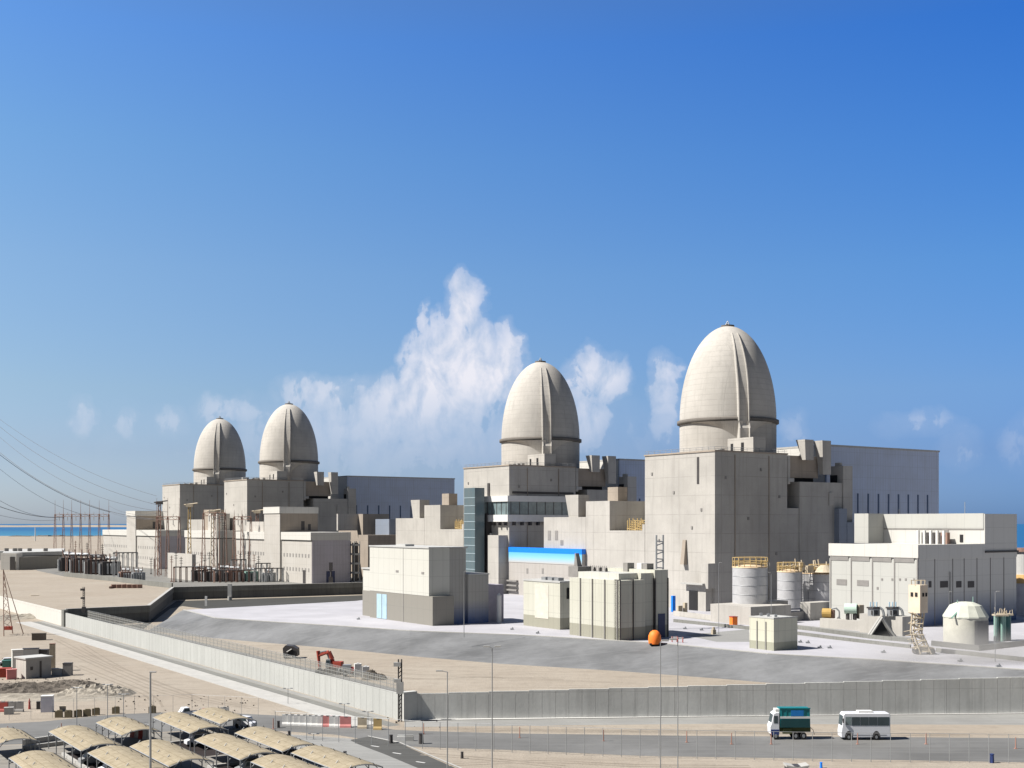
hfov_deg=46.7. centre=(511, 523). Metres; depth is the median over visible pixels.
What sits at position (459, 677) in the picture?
tyre track
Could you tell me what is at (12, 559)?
doorway
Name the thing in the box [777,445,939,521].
turbine hall
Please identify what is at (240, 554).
switchyard pole
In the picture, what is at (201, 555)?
switchyard pole
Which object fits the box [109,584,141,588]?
pipe stack
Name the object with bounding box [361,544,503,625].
two tone service building
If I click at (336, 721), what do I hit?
road barrier
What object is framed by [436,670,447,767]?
street lamp
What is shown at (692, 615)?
trench kerb
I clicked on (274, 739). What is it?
parking shade
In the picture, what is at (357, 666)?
water container
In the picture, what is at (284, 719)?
road barrier
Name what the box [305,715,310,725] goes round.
road barrier
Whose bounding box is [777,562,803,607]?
storage tank
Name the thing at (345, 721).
road barrier
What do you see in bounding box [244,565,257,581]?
power transformer
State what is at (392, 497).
turbine hall
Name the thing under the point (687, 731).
tyre track
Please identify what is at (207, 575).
power transformer
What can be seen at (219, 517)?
switchyard pole
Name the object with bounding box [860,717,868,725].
side window
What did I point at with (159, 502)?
lattice pole
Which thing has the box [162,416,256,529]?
reactor building
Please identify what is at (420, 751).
side road kerb
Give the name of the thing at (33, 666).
site cabin
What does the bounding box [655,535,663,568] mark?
scaffold mast
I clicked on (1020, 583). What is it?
banded silo
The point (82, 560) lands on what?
power transformer
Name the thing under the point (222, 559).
switchyard pole
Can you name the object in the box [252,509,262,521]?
lattice pole
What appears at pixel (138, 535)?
compound building
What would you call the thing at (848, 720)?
driver window
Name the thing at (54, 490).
power cable
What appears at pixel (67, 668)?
generator box
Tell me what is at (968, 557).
white plant building
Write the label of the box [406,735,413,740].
barrier block
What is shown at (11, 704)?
road barrier
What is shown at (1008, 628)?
process vessel
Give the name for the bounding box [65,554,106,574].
busbar rack
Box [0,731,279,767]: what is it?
parking yard
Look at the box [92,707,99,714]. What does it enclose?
concrete block
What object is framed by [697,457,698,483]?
slot window
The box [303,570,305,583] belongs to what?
doorway
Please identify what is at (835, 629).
platform road
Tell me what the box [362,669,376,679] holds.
debris pile
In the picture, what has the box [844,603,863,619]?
horizontal drum
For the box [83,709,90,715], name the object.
concrete block
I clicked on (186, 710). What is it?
pickup truck
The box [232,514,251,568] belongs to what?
line gantry
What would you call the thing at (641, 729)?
roadside fence
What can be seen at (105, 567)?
power transformer
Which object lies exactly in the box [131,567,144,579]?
power transformer
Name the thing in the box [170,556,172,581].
switchyard pole
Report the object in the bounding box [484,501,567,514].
ribbon window
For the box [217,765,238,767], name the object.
parking bay
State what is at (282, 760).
parking shade
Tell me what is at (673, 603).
site cabin
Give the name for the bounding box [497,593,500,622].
standpipe
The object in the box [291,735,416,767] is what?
yard paving
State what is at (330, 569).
control post
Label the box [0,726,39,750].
parking shade
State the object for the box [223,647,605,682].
tyre track
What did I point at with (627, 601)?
cream panel building
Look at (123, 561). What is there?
busbar rack
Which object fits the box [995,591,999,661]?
street lamp
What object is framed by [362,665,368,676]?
water container
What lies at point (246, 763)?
parked car
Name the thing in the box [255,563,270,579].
busbar rack
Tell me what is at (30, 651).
storage container
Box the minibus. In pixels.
[838,710,889,739]
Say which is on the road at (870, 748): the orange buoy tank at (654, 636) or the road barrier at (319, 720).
the road barrier at (319, 720)
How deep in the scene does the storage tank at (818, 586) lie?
500.21 m
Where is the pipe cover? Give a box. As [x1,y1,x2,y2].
[868,617,895,635]
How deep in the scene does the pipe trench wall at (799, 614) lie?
472.06 m
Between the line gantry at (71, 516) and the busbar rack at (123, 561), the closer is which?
the busbar rack at (123, 561)
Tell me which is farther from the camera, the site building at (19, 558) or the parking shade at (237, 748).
the site building at (19, 558)
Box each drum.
[389,734,392,742]
[419,733,423,743]
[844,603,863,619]
[990,753,993,762]
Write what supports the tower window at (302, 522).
in the compound building at (295, 544)
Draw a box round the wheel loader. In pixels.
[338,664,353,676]
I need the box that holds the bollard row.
[23,735,59,744]
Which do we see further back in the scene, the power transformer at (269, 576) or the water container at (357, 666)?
the power transformer at (269, 576)
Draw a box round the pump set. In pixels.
[822,607,839,618]
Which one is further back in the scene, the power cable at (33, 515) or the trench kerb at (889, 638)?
the power cable at (33, 515)
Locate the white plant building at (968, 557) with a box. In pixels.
[829,513,1018,626]
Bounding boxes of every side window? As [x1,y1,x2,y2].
[852,717,859,725]
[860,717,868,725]
[869,717,876,725]
[878,717,888,725]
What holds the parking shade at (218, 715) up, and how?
on the parking yard at (7, 752)
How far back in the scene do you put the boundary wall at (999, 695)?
273.52 m
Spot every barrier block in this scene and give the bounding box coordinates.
[397,735,404,740]
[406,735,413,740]
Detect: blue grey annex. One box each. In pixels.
[375,519,395,534]
[834,509,867,543]
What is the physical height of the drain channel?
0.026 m
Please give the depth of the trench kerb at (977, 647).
365.26 m
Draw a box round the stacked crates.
[677,603,686,611]
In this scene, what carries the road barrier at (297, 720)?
on the road at (870, 748)
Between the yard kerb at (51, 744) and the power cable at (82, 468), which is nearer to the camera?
the yard kerb at (51, 744)
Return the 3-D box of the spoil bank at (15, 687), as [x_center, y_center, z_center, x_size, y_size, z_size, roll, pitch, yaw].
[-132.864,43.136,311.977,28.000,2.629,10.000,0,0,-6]
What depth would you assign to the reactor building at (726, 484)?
550.83 m
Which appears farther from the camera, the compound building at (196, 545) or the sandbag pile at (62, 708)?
the compound building at (196, 545)
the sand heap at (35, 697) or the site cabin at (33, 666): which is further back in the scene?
the site cabin at (33, 666)
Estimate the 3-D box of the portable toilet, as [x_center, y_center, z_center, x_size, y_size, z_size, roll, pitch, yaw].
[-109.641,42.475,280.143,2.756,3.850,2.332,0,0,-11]
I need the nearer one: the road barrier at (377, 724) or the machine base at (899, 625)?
the road barrier at (377, 724)
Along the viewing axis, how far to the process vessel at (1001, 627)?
386.73 m
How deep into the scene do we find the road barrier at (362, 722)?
257.23 m
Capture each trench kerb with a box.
[673,611,709,619]
[673,619,748,629]
[797,626,911,642]
[797,632,910,647]
[931,640,1023,650]
[936,648,1023,661]
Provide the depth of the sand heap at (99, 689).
305.58 m
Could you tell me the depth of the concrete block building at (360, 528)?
837.51 m
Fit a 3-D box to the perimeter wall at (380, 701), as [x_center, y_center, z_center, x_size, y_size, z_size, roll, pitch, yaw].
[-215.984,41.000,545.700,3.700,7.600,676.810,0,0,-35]
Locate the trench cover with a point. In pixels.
(734, 636)
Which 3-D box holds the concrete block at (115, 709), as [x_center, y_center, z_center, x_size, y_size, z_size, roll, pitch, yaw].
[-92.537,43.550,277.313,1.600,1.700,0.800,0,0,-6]
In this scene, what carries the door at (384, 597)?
in the two tone service building at (426, 585)
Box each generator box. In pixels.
[2,660,10,666]
[62,662,72,675]
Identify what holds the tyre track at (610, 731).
on the ground at (414, 666)
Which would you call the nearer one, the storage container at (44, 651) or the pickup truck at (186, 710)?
the pickup truck at (186, 710)
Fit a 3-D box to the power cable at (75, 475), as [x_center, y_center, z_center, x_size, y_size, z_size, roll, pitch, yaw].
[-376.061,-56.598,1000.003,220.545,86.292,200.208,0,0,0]
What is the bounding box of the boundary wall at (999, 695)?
[417,677,1023,718]
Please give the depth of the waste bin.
283.63 m
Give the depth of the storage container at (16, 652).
356.52 m
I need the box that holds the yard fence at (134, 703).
[0,694,274,717]
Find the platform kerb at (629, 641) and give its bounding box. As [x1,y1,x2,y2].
[183,609,1023,669]
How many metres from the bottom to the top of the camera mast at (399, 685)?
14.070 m
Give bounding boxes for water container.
[354,662,361,676]
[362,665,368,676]
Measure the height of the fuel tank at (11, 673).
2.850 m
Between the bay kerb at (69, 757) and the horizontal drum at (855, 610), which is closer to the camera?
the bay kerb at (69, 757)
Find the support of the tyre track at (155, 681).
on the ground at (414, 666)
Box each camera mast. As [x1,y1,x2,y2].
[80,587,85,612]
[394,659,403,721]
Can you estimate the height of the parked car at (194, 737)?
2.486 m
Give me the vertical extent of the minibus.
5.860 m
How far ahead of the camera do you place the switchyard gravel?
799.88 m
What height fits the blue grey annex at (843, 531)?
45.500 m
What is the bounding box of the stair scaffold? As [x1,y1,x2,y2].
[350,541,359,581]
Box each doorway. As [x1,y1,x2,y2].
[10,557,14,569]
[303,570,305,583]
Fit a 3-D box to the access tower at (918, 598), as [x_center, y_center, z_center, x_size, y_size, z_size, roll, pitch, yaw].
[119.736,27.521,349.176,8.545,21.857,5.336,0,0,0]
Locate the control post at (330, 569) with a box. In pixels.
[329,562,332,582]
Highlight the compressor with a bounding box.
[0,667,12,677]
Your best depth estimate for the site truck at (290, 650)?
390.00 m
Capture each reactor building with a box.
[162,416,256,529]
[189,401,355,537]
[396,358,636,593]
[544,321,852,610]
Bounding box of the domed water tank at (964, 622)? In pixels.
[942,600,988,644]
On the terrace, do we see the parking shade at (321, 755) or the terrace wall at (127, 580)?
the terrace wall at (127, 580)
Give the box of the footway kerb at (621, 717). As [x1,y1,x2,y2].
[413,713,996,719]
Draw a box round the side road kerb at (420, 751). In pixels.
[369,736,460,767]
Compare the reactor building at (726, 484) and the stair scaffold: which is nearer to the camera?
the reactor building at (726, 484)
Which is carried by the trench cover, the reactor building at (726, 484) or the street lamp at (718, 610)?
the street lamp at (718, 610)
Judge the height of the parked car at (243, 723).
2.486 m
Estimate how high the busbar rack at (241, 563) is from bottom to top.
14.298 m
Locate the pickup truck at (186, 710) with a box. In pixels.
[178,707,196,716]
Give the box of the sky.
[0,0,1023,523]
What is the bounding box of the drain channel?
[34,621,398,725]
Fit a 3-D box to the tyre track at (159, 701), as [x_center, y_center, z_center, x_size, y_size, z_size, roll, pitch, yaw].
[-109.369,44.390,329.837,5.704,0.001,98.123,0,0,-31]
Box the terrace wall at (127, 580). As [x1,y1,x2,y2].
[64,572,172,587]
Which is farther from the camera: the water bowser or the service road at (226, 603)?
the service road at (226, 603)
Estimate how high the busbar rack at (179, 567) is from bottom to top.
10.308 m
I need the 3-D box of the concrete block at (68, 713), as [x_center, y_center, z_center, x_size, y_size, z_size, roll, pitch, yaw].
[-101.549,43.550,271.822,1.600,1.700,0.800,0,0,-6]
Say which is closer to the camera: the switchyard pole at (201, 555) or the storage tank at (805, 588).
the storage tank at (805, 588)
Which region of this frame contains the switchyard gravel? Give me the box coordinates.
[34,565,362,586]
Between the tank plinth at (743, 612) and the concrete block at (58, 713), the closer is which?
the concrete block at (58, 713)
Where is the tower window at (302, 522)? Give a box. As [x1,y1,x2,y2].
[301,521,310,529]
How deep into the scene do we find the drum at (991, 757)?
219.91 m
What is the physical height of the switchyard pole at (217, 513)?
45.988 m
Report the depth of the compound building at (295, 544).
782.60 m
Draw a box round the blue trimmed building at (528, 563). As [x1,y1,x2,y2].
[506,547,585,594]
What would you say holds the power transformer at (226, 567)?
on the switchyard gravel
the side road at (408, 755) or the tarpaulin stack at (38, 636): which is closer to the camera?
the side road at (408, 755)
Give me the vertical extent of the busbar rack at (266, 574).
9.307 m
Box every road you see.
[0,712,1023,761]
[129,595,362,628]
[351,737,453,767]
[679,616,910,637]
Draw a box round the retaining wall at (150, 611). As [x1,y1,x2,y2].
[65,582,362,623]
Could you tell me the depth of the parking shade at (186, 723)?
241.59 m
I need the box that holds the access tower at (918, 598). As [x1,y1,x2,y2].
[904,580,935,654]
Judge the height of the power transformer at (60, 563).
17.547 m
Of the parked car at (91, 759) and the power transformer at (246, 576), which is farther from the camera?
the power transformer at (246, 576)
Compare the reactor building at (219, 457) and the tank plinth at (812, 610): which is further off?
the reactor building at (219, 457)
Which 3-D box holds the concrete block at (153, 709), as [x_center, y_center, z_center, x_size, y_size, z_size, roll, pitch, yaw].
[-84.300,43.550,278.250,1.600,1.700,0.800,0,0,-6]
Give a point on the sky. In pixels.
(370, 218)
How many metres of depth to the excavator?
349.20 m
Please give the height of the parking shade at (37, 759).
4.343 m
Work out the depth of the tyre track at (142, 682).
333.62 m
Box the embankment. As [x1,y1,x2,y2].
[150,610,1023,682]
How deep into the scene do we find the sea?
7042.12 m
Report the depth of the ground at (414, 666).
313.80 m
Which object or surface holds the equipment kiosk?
on the platform
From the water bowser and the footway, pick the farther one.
the water bowser
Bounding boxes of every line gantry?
[53,500,109,553]
[154,504,180,575]
[201,509,227,570]
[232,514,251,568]
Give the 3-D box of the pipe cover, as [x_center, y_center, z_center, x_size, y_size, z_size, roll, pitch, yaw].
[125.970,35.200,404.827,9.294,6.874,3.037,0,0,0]
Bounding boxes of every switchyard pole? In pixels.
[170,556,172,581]
[200,552,202,581]
[208,552,210,581]
[216,512,218,581]
[218,516,220,581]
[220,519,223,581]
[222,525,225,581]
[239,553,241,581]
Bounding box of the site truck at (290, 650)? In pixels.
[283,644,299,658]
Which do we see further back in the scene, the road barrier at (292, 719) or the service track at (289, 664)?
the service track at (289, 664)
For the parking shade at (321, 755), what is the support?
on the ground at (414, 666)
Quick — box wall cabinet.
[228,584,231,599]
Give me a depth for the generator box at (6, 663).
360.11 m
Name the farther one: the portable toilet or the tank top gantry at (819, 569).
the tank top gantry at (819, 569)
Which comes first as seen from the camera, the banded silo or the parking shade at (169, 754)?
the parking shade at (169, 754)
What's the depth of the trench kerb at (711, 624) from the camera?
445.19 m
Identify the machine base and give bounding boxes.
[820,618,859,630]
[860,613,910,635]
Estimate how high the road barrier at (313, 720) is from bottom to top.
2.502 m
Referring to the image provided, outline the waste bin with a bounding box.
[36,701,40,708]
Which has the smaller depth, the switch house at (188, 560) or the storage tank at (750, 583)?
the storage tank at (750, 583)
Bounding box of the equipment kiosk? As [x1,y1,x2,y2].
[749,613,797,650]
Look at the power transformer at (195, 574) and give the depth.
791.05 m
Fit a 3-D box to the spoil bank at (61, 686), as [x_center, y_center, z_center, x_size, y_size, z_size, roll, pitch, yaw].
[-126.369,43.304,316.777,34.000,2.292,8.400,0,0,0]
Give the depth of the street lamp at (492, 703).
169.94 m
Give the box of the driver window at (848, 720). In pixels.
[845,717,851,724]
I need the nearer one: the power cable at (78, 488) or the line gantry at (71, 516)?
the power cable at (78, 488)
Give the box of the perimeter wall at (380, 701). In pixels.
[0,596,416,720]
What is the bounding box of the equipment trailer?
[783,762,808,767]
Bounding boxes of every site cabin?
[14,654,52,678]
[671,596,675,611]
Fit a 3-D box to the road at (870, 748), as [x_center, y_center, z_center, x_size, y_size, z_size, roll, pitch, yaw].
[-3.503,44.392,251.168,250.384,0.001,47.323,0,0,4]
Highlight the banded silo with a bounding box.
[1016,548,1023,614]
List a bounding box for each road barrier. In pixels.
[0,701,8,711]
[7,701,15,709]
[14,701,23,711]
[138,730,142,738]
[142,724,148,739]
[282,714,287,724]
[288,714,296,725]
[294,714,299,725]
[299,714,305,725]
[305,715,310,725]
[311,715,316,726]
[317,715,325,726]
[323,715,329,726]
[329,715,334,726]
[335,716,339,726]
[340,716,350,727]
[357,717,366,728]
[373,718,381,729]
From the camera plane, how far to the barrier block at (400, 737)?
242.30 m
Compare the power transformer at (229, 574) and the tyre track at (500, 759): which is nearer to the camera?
the tyre track at (500, 759)
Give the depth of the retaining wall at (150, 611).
700.19 m
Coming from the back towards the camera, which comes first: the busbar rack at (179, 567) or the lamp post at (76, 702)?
the busbar rack at (179, 567)
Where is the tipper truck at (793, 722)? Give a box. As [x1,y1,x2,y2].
[767,706,814,739]
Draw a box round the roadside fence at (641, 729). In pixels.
[275,711,1023,762]
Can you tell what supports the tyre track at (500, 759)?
on the ground at (414, 666)
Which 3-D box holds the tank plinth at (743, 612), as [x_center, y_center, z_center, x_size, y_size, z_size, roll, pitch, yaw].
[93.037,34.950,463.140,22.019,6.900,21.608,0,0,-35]
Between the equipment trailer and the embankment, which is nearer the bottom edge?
the equipment trailer
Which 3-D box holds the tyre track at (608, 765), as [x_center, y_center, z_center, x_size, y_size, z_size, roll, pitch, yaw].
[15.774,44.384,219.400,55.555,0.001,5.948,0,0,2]
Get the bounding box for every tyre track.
[55,640,205,700]
[68,653,246,707]
[74,665,163,706]
[81,646,255,708]
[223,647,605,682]
[306,662,562,679]
[427,753,565,767]
[448,728,822,733]
[448,760,750,767]
[462,729,971,735]
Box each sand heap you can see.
[0,613,35,620]
[0,693,124,701]
[59,683,135,696]
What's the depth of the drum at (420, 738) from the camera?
239.02 m
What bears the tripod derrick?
on the ground at (414, 666)
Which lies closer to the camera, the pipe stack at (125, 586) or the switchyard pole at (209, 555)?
the pipe stack at (125, 586)
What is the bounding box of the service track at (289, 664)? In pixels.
[115,623,421,694]
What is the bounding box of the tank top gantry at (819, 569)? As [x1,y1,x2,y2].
[782,559,828,572]
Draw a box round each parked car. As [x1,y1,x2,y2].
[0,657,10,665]
[78,750,103,765]
[184,732,207,746]
[234,715,255,727]
[234,758,261,767]
[279,749,301,759]
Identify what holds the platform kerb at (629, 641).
on the platform
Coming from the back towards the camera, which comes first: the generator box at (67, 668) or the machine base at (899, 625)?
the machine base at (899, 625)
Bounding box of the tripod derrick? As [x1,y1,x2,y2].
[3,569,23,635]
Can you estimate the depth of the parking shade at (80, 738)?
224.66 m
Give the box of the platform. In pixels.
[189,594,1023,668]
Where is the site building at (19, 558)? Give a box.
[1,548,64,569]
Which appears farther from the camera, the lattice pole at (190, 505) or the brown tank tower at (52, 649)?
the lattice pole at (190, 505)
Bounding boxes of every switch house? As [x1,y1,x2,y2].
[168,553,195,579]
[246,522,263,531]
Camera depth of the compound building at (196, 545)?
908.03 m
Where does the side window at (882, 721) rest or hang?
in the minibus
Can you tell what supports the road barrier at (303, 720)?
on the road at (870, 748)
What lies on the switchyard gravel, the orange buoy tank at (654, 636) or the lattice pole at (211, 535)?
the lattice pole at (211, 535)
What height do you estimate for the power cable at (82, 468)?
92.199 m
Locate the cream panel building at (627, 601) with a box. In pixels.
[523,553,668,639]
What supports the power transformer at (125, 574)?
on the switchyard gravel
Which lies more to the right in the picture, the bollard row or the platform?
the platform
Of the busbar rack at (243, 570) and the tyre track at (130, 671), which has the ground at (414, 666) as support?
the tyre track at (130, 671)
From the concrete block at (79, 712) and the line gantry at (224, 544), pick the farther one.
the line gantry at (224, 544)
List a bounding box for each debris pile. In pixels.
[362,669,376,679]
[376,673,387,679]
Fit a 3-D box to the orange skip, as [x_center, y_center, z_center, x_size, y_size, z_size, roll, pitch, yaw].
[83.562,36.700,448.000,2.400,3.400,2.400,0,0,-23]
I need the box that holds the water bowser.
[51,668,62,675]
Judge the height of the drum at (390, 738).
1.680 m
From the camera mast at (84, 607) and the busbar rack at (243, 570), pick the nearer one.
the camera mast at (84, 607)
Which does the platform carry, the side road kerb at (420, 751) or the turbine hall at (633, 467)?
the turbine hall at (633, 467)
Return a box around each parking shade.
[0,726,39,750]
[8,749,77,767]
[48,724,124,767]
[87,744,168,767]
[95,715,161,745]
[129,738,213,767]
[152,711,228,750]
[192,707,256,732]
[194,732,278,767]
[234,725,314,757]
[250,752,319,767]
[291,744,382,767]
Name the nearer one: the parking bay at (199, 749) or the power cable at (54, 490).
the parking bay at (199, 749)
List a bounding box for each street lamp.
[149,671,155,767]
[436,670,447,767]
[483,646,500,767]
[660,640,668,767]
[669,638,677,767]
[718,562,721,634]
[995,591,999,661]
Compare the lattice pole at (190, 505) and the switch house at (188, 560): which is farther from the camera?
the lattice pole at (190, 505)
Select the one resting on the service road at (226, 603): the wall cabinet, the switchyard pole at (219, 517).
the wall cabinet
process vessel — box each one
[992,607,1008,640]
[996,608,1012,640]
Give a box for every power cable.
[0,455,108,511]
[1,420,155,495]
[1,438,164,511]
[1,507,61,517]
[2,454,155,519]
[3,429,156,504]
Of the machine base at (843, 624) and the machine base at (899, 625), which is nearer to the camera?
the machine base at (899, 625)
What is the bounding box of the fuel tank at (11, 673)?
[6,668,16,679]
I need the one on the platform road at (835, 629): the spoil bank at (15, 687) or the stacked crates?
the stacked crates
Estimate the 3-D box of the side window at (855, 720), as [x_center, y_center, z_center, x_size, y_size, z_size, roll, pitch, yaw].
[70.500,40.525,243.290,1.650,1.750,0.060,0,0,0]
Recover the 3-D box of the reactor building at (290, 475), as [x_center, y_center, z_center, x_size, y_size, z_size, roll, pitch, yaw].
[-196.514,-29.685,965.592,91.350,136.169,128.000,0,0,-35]
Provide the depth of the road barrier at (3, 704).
280.00 m
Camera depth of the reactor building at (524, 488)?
676.82 m
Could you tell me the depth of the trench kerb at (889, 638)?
402.68 m
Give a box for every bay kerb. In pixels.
[61,749,94,767]
[170,740,183,743]
[207,761,239,767]
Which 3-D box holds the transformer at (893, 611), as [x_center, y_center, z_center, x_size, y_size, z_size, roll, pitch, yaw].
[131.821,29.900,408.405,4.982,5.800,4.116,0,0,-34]
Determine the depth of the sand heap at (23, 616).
551.87 m
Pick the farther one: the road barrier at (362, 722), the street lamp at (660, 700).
the road barrier at (362, 722)
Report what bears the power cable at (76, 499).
attached to the line gantry at (168, 519)
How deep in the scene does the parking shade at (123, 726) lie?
237.87 m
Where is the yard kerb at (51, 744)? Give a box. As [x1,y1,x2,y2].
[22,741,67,749]
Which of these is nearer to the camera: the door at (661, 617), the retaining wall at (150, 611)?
the door at (661, 617)
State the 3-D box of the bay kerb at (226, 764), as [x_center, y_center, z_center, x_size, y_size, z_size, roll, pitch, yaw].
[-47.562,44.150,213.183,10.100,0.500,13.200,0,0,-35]
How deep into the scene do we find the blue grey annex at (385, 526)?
824.30 m
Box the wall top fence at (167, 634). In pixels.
[88,610,395,690]
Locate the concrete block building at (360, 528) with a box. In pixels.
[337,514,395,579]
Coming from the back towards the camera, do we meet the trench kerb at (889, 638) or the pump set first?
the pump set
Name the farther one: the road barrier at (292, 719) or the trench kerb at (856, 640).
the trench kerb at (856, 640)
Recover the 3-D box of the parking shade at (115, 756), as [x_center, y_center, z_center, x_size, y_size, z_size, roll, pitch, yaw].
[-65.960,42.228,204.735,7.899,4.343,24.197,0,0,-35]
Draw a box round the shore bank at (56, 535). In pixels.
[10,535,102,536]
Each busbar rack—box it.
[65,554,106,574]
[113,552,137,576]
[173,566,211,581]
[213,569,253,582]
[231,559,246,569]
[254,568,283,581]
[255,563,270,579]
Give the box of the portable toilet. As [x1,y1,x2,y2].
[40,695,53,712]
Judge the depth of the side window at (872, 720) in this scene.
243.25 m
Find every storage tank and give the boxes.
[732,557,769,603]
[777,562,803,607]
[802,572,808,601]
[809,564,828,601]
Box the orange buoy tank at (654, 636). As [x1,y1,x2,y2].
[648,630,660,643]
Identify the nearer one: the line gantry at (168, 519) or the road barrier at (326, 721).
the road barrier at (326, 721)
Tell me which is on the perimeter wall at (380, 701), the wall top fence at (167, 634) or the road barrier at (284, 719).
the wall top fence at (167, 634)
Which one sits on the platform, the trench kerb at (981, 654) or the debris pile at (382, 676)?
the trench kerb at (981, 654)
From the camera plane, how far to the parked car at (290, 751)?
218.81 m
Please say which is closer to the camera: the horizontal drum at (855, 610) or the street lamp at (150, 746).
the street lamp at (150, 746)
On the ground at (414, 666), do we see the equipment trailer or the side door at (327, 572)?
the equipment trailer
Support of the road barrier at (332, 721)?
on the road at (870, 748)
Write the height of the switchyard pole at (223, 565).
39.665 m
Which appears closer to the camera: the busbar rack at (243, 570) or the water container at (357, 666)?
the water container at (357, 666)
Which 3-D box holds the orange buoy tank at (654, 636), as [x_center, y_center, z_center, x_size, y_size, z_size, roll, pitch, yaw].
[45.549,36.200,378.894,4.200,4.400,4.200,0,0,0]
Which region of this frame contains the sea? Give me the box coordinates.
[0,524,1023,547]
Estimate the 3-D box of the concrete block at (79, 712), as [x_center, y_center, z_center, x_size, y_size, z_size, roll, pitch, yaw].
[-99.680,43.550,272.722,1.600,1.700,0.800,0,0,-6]
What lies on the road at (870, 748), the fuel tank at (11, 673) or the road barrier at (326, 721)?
the road barrier at (326, 721)
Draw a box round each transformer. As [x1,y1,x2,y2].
[57,549,79,570]
[69,549,92,572]
[84,551,103,573]
[99,553,120,574]
[118,566,130,577]
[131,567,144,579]
[191,563,206,580]
[203,566,216,581]
[215,563,229,580]
[227,564,241,581]
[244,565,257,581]
[262,567,275,581]
[867,602,884,618]
[886,602,903,615]
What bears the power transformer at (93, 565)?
on the switchyard gravel
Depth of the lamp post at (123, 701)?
263.92 m
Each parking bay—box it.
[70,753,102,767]
[177,743,222,756]
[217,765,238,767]
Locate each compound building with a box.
[102,511,187,568]
[184,514,239,570]
[236,507,350,583]
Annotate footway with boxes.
[404,713,1023,726]
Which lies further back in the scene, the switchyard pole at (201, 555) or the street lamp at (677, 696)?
the switchyard pole at (201, 555)
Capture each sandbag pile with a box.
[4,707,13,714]
[59,706,65,710]
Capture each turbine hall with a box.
[324,476,454,518]
[580,458,644,500]
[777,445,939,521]
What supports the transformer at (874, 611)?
on the machine base at (899, 625)
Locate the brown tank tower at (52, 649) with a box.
[49,643,55,670]
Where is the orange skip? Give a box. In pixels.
[729,616,737,624]
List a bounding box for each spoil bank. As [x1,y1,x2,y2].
[0,682,59,693]
[6,681,79,691]
[52,679,95,684]
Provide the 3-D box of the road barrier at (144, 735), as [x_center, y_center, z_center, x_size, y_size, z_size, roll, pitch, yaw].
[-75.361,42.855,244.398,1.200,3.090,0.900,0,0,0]
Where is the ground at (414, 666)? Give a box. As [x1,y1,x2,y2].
[0,594,1023,767]
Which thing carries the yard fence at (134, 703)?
on the ground at (414, 666)
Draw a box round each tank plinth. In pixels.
[710,603,790,624]
[800,601,828,619]
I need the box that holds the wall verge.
[39,621,390,719]
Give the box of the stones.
[0,658,439,727]
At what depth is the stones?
296.77 m
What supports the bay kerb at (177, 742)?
on the parking bay at (199, 749)
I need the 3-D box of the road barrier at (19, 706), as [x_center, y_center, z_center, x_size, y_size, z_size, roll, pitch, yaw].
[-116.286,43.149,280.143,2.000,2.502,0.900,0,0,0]
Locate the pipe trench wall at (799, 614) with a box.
[768,600,803,619]
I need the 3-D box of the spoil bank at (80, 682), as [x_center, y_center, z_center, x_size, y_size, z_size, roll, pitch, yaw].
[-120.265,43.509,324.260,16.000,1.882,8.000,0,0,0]
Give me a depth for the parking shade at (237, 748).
216.06 m
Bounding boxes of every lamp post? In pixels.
[71,687,82,724]
[102,684,112,729]
[118,693,128,716]
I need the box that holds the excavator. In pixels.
[315,650,343,673]
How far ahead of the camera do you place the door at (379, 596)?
479.53 m
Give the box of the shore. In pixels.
[0,525,126,526]
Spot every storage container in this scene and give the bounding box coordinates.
[11,649,22,668]
[22,647,39,655]
[39,649,48,654]
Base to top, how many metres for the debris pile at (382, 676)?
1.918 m
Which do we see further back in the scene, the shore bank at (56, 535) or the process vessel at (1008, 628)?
the shore bank at (56, 535)
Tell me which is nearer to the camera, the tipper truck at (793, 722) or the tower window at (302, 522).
the tipper truck at (793, 722)
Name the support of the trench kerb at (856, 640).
on the platform
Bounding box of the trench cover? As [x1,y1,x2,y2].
[688,629,748,641]
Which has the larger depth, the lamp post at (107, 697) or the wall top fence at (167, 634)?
the wall top fence at (167, 634)
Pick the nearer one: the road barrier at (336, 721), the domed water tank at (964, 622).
the road barrier at (336, 721)
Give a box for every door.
[326,571,334,582]
[377,594,381,617]
[382,594,386,618]
[658,613,664,636]
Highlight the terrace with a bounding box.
[0,536,168,609]
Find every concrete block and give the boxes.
[55,710,62,717]
[64,710,72,717]
[74,709,81,716]
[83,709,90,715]
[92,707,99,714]
[112,706,119,713]
[148,706,155,712]
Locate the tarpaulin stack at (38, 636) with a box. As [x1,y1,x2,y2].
[31,633,45,639]
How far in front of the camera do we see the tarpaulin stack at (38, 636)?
451.32 m
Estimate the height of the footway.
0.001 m
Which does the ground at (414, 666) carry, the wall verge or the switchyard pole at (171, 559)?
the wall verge
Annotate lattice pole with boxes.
[154,500,167,574]
[184,503,197,553]
[207,509,220,567]
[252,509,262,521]

